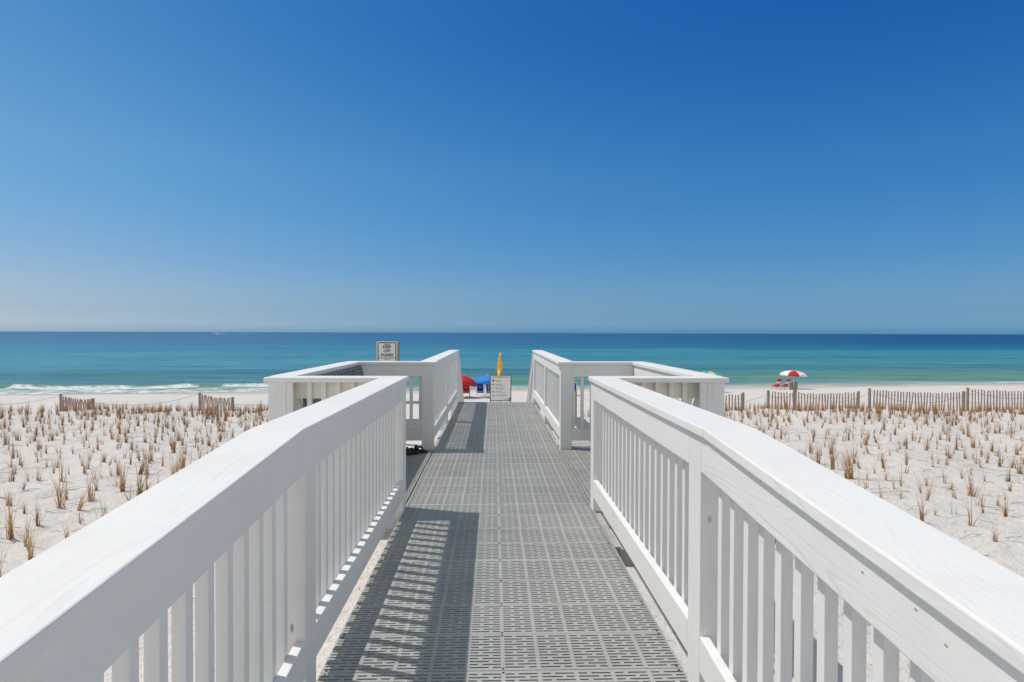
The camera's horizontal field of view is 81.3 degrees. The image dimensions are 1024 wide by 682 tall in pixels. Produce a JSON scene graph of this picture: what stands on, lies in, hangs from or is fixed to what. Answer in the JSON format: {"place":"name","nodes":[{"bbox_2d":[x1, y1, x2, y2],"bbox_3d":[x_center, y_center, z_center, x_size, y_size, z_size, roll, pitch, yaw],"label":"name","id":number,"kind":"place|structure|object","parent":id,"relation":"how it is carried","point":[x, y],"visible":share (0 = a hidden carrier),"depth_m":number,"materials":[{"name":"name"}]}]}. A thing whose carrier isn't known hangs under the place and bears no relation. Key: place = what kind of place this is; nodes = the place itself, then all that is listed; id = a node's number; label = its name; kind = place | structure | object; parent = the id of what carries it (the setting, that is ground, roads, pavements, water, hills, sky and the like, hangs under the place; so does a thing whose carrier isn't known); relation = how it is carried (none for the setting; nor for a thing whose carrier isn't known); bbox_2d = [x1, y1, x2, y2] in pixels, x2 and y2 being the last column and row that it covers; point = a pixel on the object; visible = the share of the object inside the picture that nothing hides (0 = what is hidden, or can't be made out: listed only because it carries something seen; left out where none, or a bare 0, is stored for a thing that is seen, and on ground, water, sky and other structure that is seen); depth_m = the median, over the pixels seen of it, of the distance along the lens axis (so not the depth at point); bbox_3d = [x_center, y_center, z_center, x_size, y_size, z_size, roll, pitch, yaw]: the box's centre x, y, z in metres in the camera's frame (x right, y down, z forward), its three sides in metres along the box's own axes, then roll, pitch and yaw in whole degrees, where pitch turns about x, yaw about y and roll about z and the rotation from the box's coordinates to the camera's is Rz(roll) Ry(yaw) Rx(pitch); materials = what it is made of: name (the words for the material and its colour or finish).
{"place":"outdoors","nodes":[
{"label":"outdoors","id":0,"kind":"place"},
{"bbox_2d":[0,383,1023,681],"bbox_3d":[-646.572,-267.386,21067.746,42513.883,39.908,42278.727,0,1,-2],"label":"sand ground","id":1,"kind":"structure","parent":0,"point":[986,527],"depth_m":10.89,"materials":[{"name":"white sand"}]},
{"bbox_2d":[0,536,14,576],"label":"grass tuft","id":2,"kind":"object","parent":1,"relation":"on","point":[2,563],"visible":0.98,"depth_m":5.72,"materials":[{"name":"brown plant"}]},
{"bbox_2d":[4,488,18,505],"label":"grass tuft","id":3,"kind":"object","parent":1,"relation":"on","point":[11,502],"visible":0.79,"depth_m":8.06,"materials":[{"name":"brown plant"}]},
{"bbox_2d":[1,493,21,539],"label":"grass tuft","id":4,"kind":"object","parent":1,"relation":"on","point":[10,532],"visible":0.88,"depth_m":6.75,"materials":[{"name":"brown plant"}]},
{"bbox_2d":[9,519,38,559],"bbox_3d":[-5.096,2.059,6.303,0.571,0.530,0.221,1,1,32],"label":"grass tuft","id":5,"kind":"object","parent":1,"relation":"on","point":[30,552],"visible":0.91,"depth_m":6.24,"materials":[{"name":"brown plant"}]},
{"bbox_2d":[21,502,31,513],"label":"grass tuft","id":6,"kind":"object","parent":1,"relation":"on","point":[23,509],"visible":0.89,"depth_m":7.61,"materials":[{"name":"brown plant"}]},
{"bbox_2d":[20,520,38,546],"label":"grass tuft","id":7,"kind":"object","parent":1,"relation":"on","point":[26,541],"visible":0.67,"depth_m":6.53,"materials":[{"name":"brown plant"}]},
{"bbox_2d":[31,493,50,525],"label":"grass tuft","id":8,"kind":"object","parent":1,"relation":"on","point":[37,517],"visible":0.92,"depth_m":7.07,"materials":[{"name":"brown plant"}]},
{"bbox_2d":[47,470,70,508],"bbox_3d":[-5.881,1.936,7.756,0.395,0.595,0.318,0,1,-40],"label":"grass tuft","id":9,"kind":"object","parent":1,"relation":"on","point":[60,502],"visible":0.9,"depth_m":7.75,"materials":[{"name":"brown plant"}]},
{"bbox_2d":[54,458,68,481],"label":"grass tuft","id":10,"kind":"object","parent":1,"relation":"on","point":[61,473],"visible":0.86,"depth_m":9.08,"materials":[{"name":"brown plant"}]},
{"bbox_2d":[60,470,67,498],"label":"grass tuft","id":11,"kind":"object","parent":1,"relation":"on","point":[65,488],"visible":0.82,"depth_m":8.15,"materials":[{"name":"brown plant"}]},
{"bbox_2d":[59,394,94,410],"bbox_3d":[-14.097,2.349,19.229,2.624,1.157,0.166,1,1,35],"label":"sand fence","id":12,"kind":"object","parent":1,"relation":"on","point":[65,401],"visible":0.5,"depth_m":19.36,"materials":[{"name":"brown wood"}]},
{"bbox_2d":[80,456,85,473],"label":"grass tuft","id":13,"kind":"object","parent":1,"relation":"on","point":[84,469],"visible":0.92,"depth_m":9.61,"materials":[{"name":"brown plant"}]},
{"bbox_2d":[77,491,92,510],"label":"grass tuft","id":14,"kind":"object","parent":1,"relation":"on","point":[81,506],"visible":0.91,"depth_m":7.59,"materials":[{"name":"brown plant"}]},
{"bbox_2d":[81,444,93,468],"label":"grass tuft","id":15,"kind":"object","parent":1,"relation":"on","point":[88,460],"visible":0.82,"depth_m":9.86,"materials":[{"name":"brown plant"}]},
{"bbox_2d":[81,469,100,501],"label":"grass tuft","id":16,"kind":"object","parent":1,"relation":"on","point":[90,496],"visible":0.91,"depth_m":8.01,"materials":[{"name":"brown plant"}]},
{"bbox_2d":[85,467,100,490],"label":"grass tuft","id":17,"kind":"object","parent":1,"relation":"on","point":[94,482],"visible":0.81,"depth_m":8.56,"materials":[{"name":"brown plant"}]},
{"bbox_2d":[90,459,107,478],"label":"grass tuft","id":18,"kind":"object","parent":1,"relation":"on","point":[101,460],"visible":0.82,"depth_m":9.27,"materials":[{"name":"brown plant"}]},
{"bbox_2d":[91,496,107,519],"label":"grass tuft","id":19,"kind":"object","parent":1,"relation":"on","point":[101,509],"visible":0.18,"depth_m":6.84,"materials":[{"name":"brown plant"}]},
{"bbox_2d":[103,455,132,491],"bbox_3d":[-5.452,1.831,8.319,0.302,0.655,0.432,1,1,26],"label":"grass tuft","id":20,"kind":"object","parent":1,"relation":"on","point":[122,486],"visible":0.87,"depth_m":8.30,"materials":[{"name":"brown plant"}]},
{"bbox_2d":[116,456,120,474],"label":"grass tuft","id":21,"kind":"object","parent":1,"relation":"on","point":[118,470],"visible":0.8,"depth_m":9.42,"materials":[{"name":"brown plant"}]},
{"bbox_2d":[122,482,142,500],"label":"grass tuft","id":22,"kind":"object","parent":1,"relation":"on","point":[130,493],"visible":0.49,"depth_m":7.70,"materials":[{"name":"beige plant"}]},
{"bbox_2d":[135,453,158,494],"bbox_3d":[-5.038,1.833,8.237,0.323,0.672,0.503,0,1,-28],"label":"grass tuft","id":23,"kind":"object","parent":1,"relation":"on","point":[146,486],"visible":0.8,"depth_m":8.21,"materials":[{"name":"brown plant"}]},
{"bbox_2d":[141,442,152,473],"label":"grass tuft","id":24,"kind":"object","parent":1,"relation":"on","point":[147,466],"visible":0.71,"depth_m":9.44,"materials":[{"name":"brown plant"}]},
{"bbox_2d":[138,447,158,474],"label":"grass tuft","id":25,"kind":"object","parent":1,"relation":"on","point":[142,468],"visible":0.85,"depth_m":9.46,"materials":[{"name":"brown plant"}]},
{"bbox_2d":[164,452,180,475],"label":"grass tuft","id":26,"kind":"object","parent":1,"relation":"on","point":[174,468],"visible":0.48,"depth_m":8.75,"materials":[{"name":"brown plant"}]},
{"bbox_2d":[162,443,188,468],"bbox_3d":[-5.555,1.891,9.921,0.469,0.544,0.526,0,1,-38],"label":"grass tuft","id":27,"kind":"object","parent":1,"relation":"on","point":[183,456],"visible":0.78,"depth_m":9.94,"materials":[{"name":"brown plant"}]},
{"bbox_2d":[198,392,233,410],"bbox_3d":[-9.664,2.335,19.373,2.398,1.178,0.152,1,1,39],"label":"sand fence","id":28,"kind":"object","parent":1,"relation":"on","point":[200,401],"visible":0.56,"depth_m":19.40,"materials":[{"name":"brown wood"}]},
{"bbox_2d":[15,394,244,404],"bbox_3d":[-12.380,1.941,19.247,13.280,0.351,1.510,0,1,-2],"label":"rope","id":29,"kind":"object","parent":28,"relation":"attached to","point":[142,404],"visible":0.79,"depth_m":19.50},
{"bbox_2d":[377,341,399,360],"bbox_3d":[-1.726,0.911,8.308,0.303,1.814,0.092,0,1,-2],"label":"dunes sign","id":30,"kind":"object","parent":1,"relation":"on","point":[388,350],"visible":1,"depth_m":8.25,"materials":[{"name":"white metal"}]},
{"bbox_2d":[458,352,463,401],"bbox_3d":[-1.243,2.110,13.879,0.200,3.835,3.180,0,1,-2],"label":"stair railing","id":31,"kind":"object","parent":1,"relation":"on","point":[460,393],"visible":0.18,"depth_m":13.16,"materials":[{"name":"white paint"}]},
{"bbox_2d":[462,384,469,395],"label":"beach chair","id":32,"kind":"object","parent":1,"relation":"on","point":[466,388],"visible":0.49,"depth_m":44.51,"materials":[{"name":"red fabric"}]},
{"bbox_2d":[462,374,476,386],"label":"beach umbrella","id":33,"kind":"object","parent":1,"relation":"on","point":[467,380],"visible":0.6,"depth_m":42.78,"materials":[{"name":"red fabric"}]},
{"bbox_2d":[476,384,484,395],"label":"beach chair","id":34,"kind":"object","parent":1,"relation":"on","point":[480,388],"visible":0.89,"depth_m":45.21,"materials":[{"name":"blue fabric"}]},
{"bbox_2d":[475,374,489,397],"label":"beach umbrella","id":35,"kind":"object","parent":1,"relation":"on","point":[484,379],"visible":0.66,"depth_m":43.13,"materials":[{"name":"blue fabric"}]},
{"bbox_2d":[485,383,489,396],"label":"beach chair","id":36,"kind":"object","parent":1,"relation":"on","point":[486,389],"visible":0.45,"depth_m":44.94,"materials":[{"name":"white paint"}]},
{"bbox_2d":[497,353,502,401],"bbox_3d":[-0.375,1.547,16.781,0.163,2.463,0.324,0,1,19],"label":"warning flag","id":37,"kind":"object","parent":1,"relation":"on","point":[499,368],"visible":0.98,"depth_m":16.81,"materials":[{"name":"fabric"}]},
{"bbox_2d":[490,375,510,401],"bbox_3d":[-0.323,1.740,16.845,0.606,1.573,0.057,0,1,-2],"label":"flag sign","id":38,"kind":"object","parent":1,"relation":"on","point":[500,388],"visible":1,"depth_m":16.82,"materials":[{"name":"grey"}]},
{"bbox_2d":[316,402,687,681],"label":"boardwalk deck","id":39,"kind":"structure","parent":1,"relation":"on","point":[504,556],"depth_m":3.42,"materials":[{"name":"grey plastic"}]},
{"bbox_2d":[0,378,405,681],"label":"railing","id":40,"kind":"object","parent":39,"relation":"attached to","point":[283,523],"visible":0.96,"depth_m":1.70,"materials":[{"name":"white paint"}]},
{"bbox_2d":[294,365,363,410],"bbox_3d":[-1.556,0.811,5.984,0.641,1.043,2.205,0,1,-2],"label":"bench","id":41,"kind":"object","parent":39,"relation":"on","point":[357,370],"visible":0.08,"depth_m":6.06,"materials":[{"name":"beige paint"}]},
{"bbox_2d":[264,361,437,440],"bbox_3d":[-1.437,1.100,6.027,1.113,1.667,2.738,0,1,-2],"label":"railing","id":42,"kind":"object","parent":39,"relation":"attached to","point":[285,390],"visible":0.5,"depth_m":4.79,"materials":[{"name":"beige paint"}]},
{"bbox_2d":[406,447,419,454],"bbox_3d":[-1.197,1.275,6.935,0.260,0.092,0.106,0,1,-27],"label":"sandal","id":43,"kind":"object","parent":39,"relation":"on","point":[409,451],"visible":0.83,"depth_m":6.91,"materials":[{"name":"black rubber"}]},
{"bbox_2d":[412,444,427,452],"bbox_3d":[-1.121,1.273,7.067,0.260,0.092,0.106,0,1,10],"label":"sandal","id":44,"kind":"object","parent":39,"relation":"on","point":[417,447],"visible":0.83,"depth_m":7.03,"materials":[{"name":"black rubber"}]},
{"bbox_2d":[422,350,458,450],"bbox_3d":[-1.113,1.250,9.754,0.200,2.067,5.050,0,1,-2],"label":"railing","id":45,"kind":"object","parent":39,"relation":"attached to","point":[439,390],"visible":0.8,"depth_m":8.19,"materials":[{"name":"white paint"}]},
{"bbox_2d":[532,350,571,450],"bbox_3d":[0.594,1.255,9.806,0.200,2.067,5.050,0,1,-2],"label":"railing","id":46,"kind":"object","parent":39,"relation":"attached to","point":[552,389],"visible":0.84,"depth_m":8.26,"materials":[{"name":"white paint"}]},
{"bbox_2d":[556,361,728,439],"bbox_3d":[1.147,1.107,6.107,1.113,1.667,2.738,0,1,-2],"label":"railing","id":47,"kind":"object","parent":39,"relation":"attached to","point":[706,390],"visible":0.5,"depth_m":5.10,"materials":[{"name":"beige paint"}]},
{"bbox_2d":[675,398,698,407],"bbox_3d":[1.279,0.899,6.072,0.532,0.883,2.205,0,1,-2],"label":"bench","id":48,"kind":"object","parent":39,"relation":"on","point":[695,402],"depth_m":4.97,"materials":[{"name":"white paint"}]},
{"bbox_2d":[590,378,1023,681],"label":"railing","id":49,"kind":"object","parent":39,"relation":"attached to","point":[696,506],"visible":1,"depth_m":1.75,"materials":[{"name":"white paint"}]},
{"bbox_2d":[0,397,1023,481],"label":"dune grass","id":50,"kind":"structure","parent":1,"relation":"on","point":[879,409],"depth_m":15.09,"materials":[{"name":"brown plant"}]},
{"bbox_2d":[0,418,1023,598],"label":"dune grass","id":51,"kind":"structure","parent":1,"relation":"on","point":[750,426],"depth_m":10.22,"materials":[{"name":"brown plant"}]},
{"bbox_2d":[526,352,532,401],"bbox_3d":[0.465,2.115,13.931,0.200,3.835,3.180,0,1,-2],"label":"stair railing","id":52,"kind":"object","parent":1,"relation":"on","point":[530,393],"visible":0.18,"depth_m":13.26,"materials":[{"name":"white paint"}]},
{"bbox_2d":[575,392,576,416],"bbox_3d":[2.366,2.705,22.122,0.092,1.616,0.092,0,1,-2],"label":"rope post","id":53,"kind":"object","parent":1,"relation":"on","point":[575,404],"visible":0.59,"depth_m":22.08,"materials":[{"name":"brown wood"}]},
{"bbox_2d":[579,390,1020,402],"bbox_3d":[9.986,1.923,20.028,15.624,0.654,1.749,0,1,9],"label":"rope","id":54,"kind":"object","parent":53,"relation":"attached to","point":[887,397],"visible":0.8,"depth_m":19.71,"materials":[{"name":"white fabric"}]},
{"bbox_2d":[702,371,722,376],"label":"beach umbrella","id":55,"kind":"object","parent":1,"relation":"on","point":[713,373],"visible":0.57,"depth_m":50.15,"materials":[{"name":"teal fabric"}]},
{"bbox_2d":[725,392,744,410],"bbox_3d":[6.834,2.255,19.541,1.597,1.156,0.108,0,1,-2],"label":"sand fence","id":56,"kind":"object","parent":1,"relation":"on","point":[742,397],"visible":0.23,"depth_m":19.51,"materials":[{"name":"brown wood"}]},
{"bbox_2d":[771,379,781,389],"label":"beach chair","id":57,"kind":"object","parent":1,"relation":"on","point":[778,382],"visible":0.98,"depth_m":53.56,"materials":[{"name":"red fabric"}]},
{"bbox_2d":[780,378,791,389],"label":"beach chair","id":58,"kind":"object","parent":1,"relation":"on","point":[786,383],"visible":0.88,"depth_m":53.38,"materials":[{"name":"red fabric"}]},
{"bbox_2d":[789,381,797,406],"bbox_3d":[9.435,2.056,19.937,0.283,1.404,0.107,0,1,-2],"label":"notice post","id":59,"kind":"object","parent":1,"relation":"on","point":[793,385],"visible":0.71,"depth_m":19.92,"materials":[{"name":"grey wood"}]},
{"bbox_2d":[780,370,807,380],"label":"beach umbrella","id":60,"kind":"object","parent":1,"relation":"on","point":[793,373],"visible":1,"depth_m":54.77,"materials":[{"name":"white fabric"}]},
{"bbox_2d":[767,390,859,410],"bbox_3d":[9.930,2.209,19.639,3.109,1.165,0.110,0,1,-2],"label":"sand fence","id":61,"kind":"object","parent":1,"relation":"on","point":[819,397],"visible":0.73,"depth_m":19.59,"materials":[{"name":"brown wood"}]},
{"bbox_2d":[808,442,831,463],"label":"grass tuft","id":62,"kind":"object","parent":1,"relation":"on","point":[819,456],"visible":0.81,"depth_m":10.69,"materials":[{"name":"brown plant"}]},
{"bbox_2d":[822,440,844,469],"bbox_3d":[5.462,1.861,10.254,0.538,0.807,0.608,0,1,6],"label":"grass tuft","id":63,"kind":"object","parent":1,"relation":"on","point":[832,462],"visible":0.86,"depth_m":10.30,"materials":[{"name":"brown plant"}]},
{"bbox_2d":[835,437,863,478],"bbox_3d":[5.415,1.874,9.524,0.563,0.759,0.502,1,1,44],"label":"grass tuft","id":64,"kind":"object","parent":1,"relation":"on","point":[849,473],"visible":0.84,"depth_m":9.48,"materials":[{"name":"brown plant"}]},
{"bbox_2d":[852,463,873,489],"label":"grass tuft","id":65,"kind":"object","parent":1,"relation":"on","point":[858,481],"visible":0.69,"depth_m":8.52,"materials":[{"name":"brown plant"}]},
{"bbox_2d":[881,450,888,467],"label":"grass tuft","id":66,"kind":"object","parent":1,"relation":"on","point":[882,465],"visible":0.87,"depth_m":10.30,"materials":[{"name":"brown plant"}]},
{"bbox_2d":[898,462,910,486],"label":"grass tuft","id":67,"kind":"object","parent":1,"relation":"on","point":[900,482],"visible":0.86,"depth_m":8.88,"materials":[{"name":"brown plant"}]},
{"bbox_2d":[908,471,923,493],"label":"grass tuft","id":68,"kind":"object","parent":1,"relation":"on","point":[920,489],"visible":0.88,"depth_m":8.56,"materials":[{"name":"beige plant"}]},
{"bbox_2d":[868,388,965,410],"bbox_3d":[13.414,2.197,19.746,3.278,1.259,0.115,0,1,-2],"label":"sand fence","id":69,"kind":"object","parent":1,"relation":"on","point":[920,396],"visible":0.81,"depth_m":19.70,"materials":[{"name":"brown wood"}]},
{"bbox_2d":[916,494,936,521],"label":"grass tuft","id":70,"kind":"object","parent":1,"relation":"on","point":[922,517],"visible":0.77,"depth_m":7.20,"materials":[{"name":"brown plant"}]},
{"bbox_2d":[925,477,937,499],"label":"grass tuft","id":71,"kind":"object","parent":1,"relation":"on","point":[928,497],"visible":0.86,"depth_m":8.06,"materials":[{"name":"beige plant"}]},
{"bbox_2d":[939,466,946,483],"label":"grass tuft","id":72,"kind":"object","parent":1,"relation":"on","point":[944,481],"visible":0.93,"depth_m":9.27,"materials":[{"name":"brown plant"}]},
{"bbox_2d":[949,480,956,498],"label":"grass tuft","id":73,"kind":"object","parent":1,"relation":"on","point":[952,493],"visible":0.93,"depth_m":8.29,"materials":[{"name":"beige plant"}]},
{"bbox_2d":[959,482,983,506],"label":"grass tuft","id":74,"kind":"object","parent":1,"relation":"on","point":[979,497],"visible":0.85,"depth_m":8.06,"materials":[{"name":"beige plant"}]},
{"bbox_2d":[965,489,982,525],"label":"grass tuft","id":75,"kind":"object","parent":1,"relation":"on","point":[968,522],"visible":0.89,"depth_m":7.13,"materials":[{"name":"brown plant"}]},
{"bbox_2d":[958,462,993,497],"bbox_3d":[6.627,1.948,8.537,0.683,0.671,0.282,0,1,4],"label":"grass tuft","id":76,"kind":"object","parent":1,"relation":"on","point":[971,490],"visible":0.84,"depth_m":8.54,"materials":[{"name":"beige plant"}]},
{"bbox_2d":[966,388,1023,410],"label":"sand fence","id":77,"kind":"object","parent":1,"relation":"on","point":[981,394],"visible":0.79,"depth_m":19.81,"materials":[{"name":"brown wood"}]},
{"bbox_2d":[991,524,999,541],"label":"grass tuft","id":78,"kind":"object","parent":1,"relation":"on","point":[994,536],"visible":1,"depth_m":6.65,"materials":[{"name":"brown plant"}]},
{"bbox_2d":[996,500,1014,516],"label":"grass tuft","id":79,"kind":"object","parent":1,"relation":"on","point":[1005,513],"visible":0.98,"depth_m":7.56,"materials":[{"name":"brown plant"}]},
{"bbox_2d":[0,331,1023,394],"bbox_3d":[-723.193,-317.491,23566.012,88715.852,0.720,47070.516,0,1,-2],"label":"sea water","id":80,"kind":"structure","parent":0,"point":[38,362],"depth_m":149.52,"materials":[{"name":"teal liquid"}]},
{"bbox_2d":[0,0,1023,334],"label":"sky","id":81,"kind":"structure","parent":0,"point":[367,166],"materials":[{"name":"blue"}]}
]}

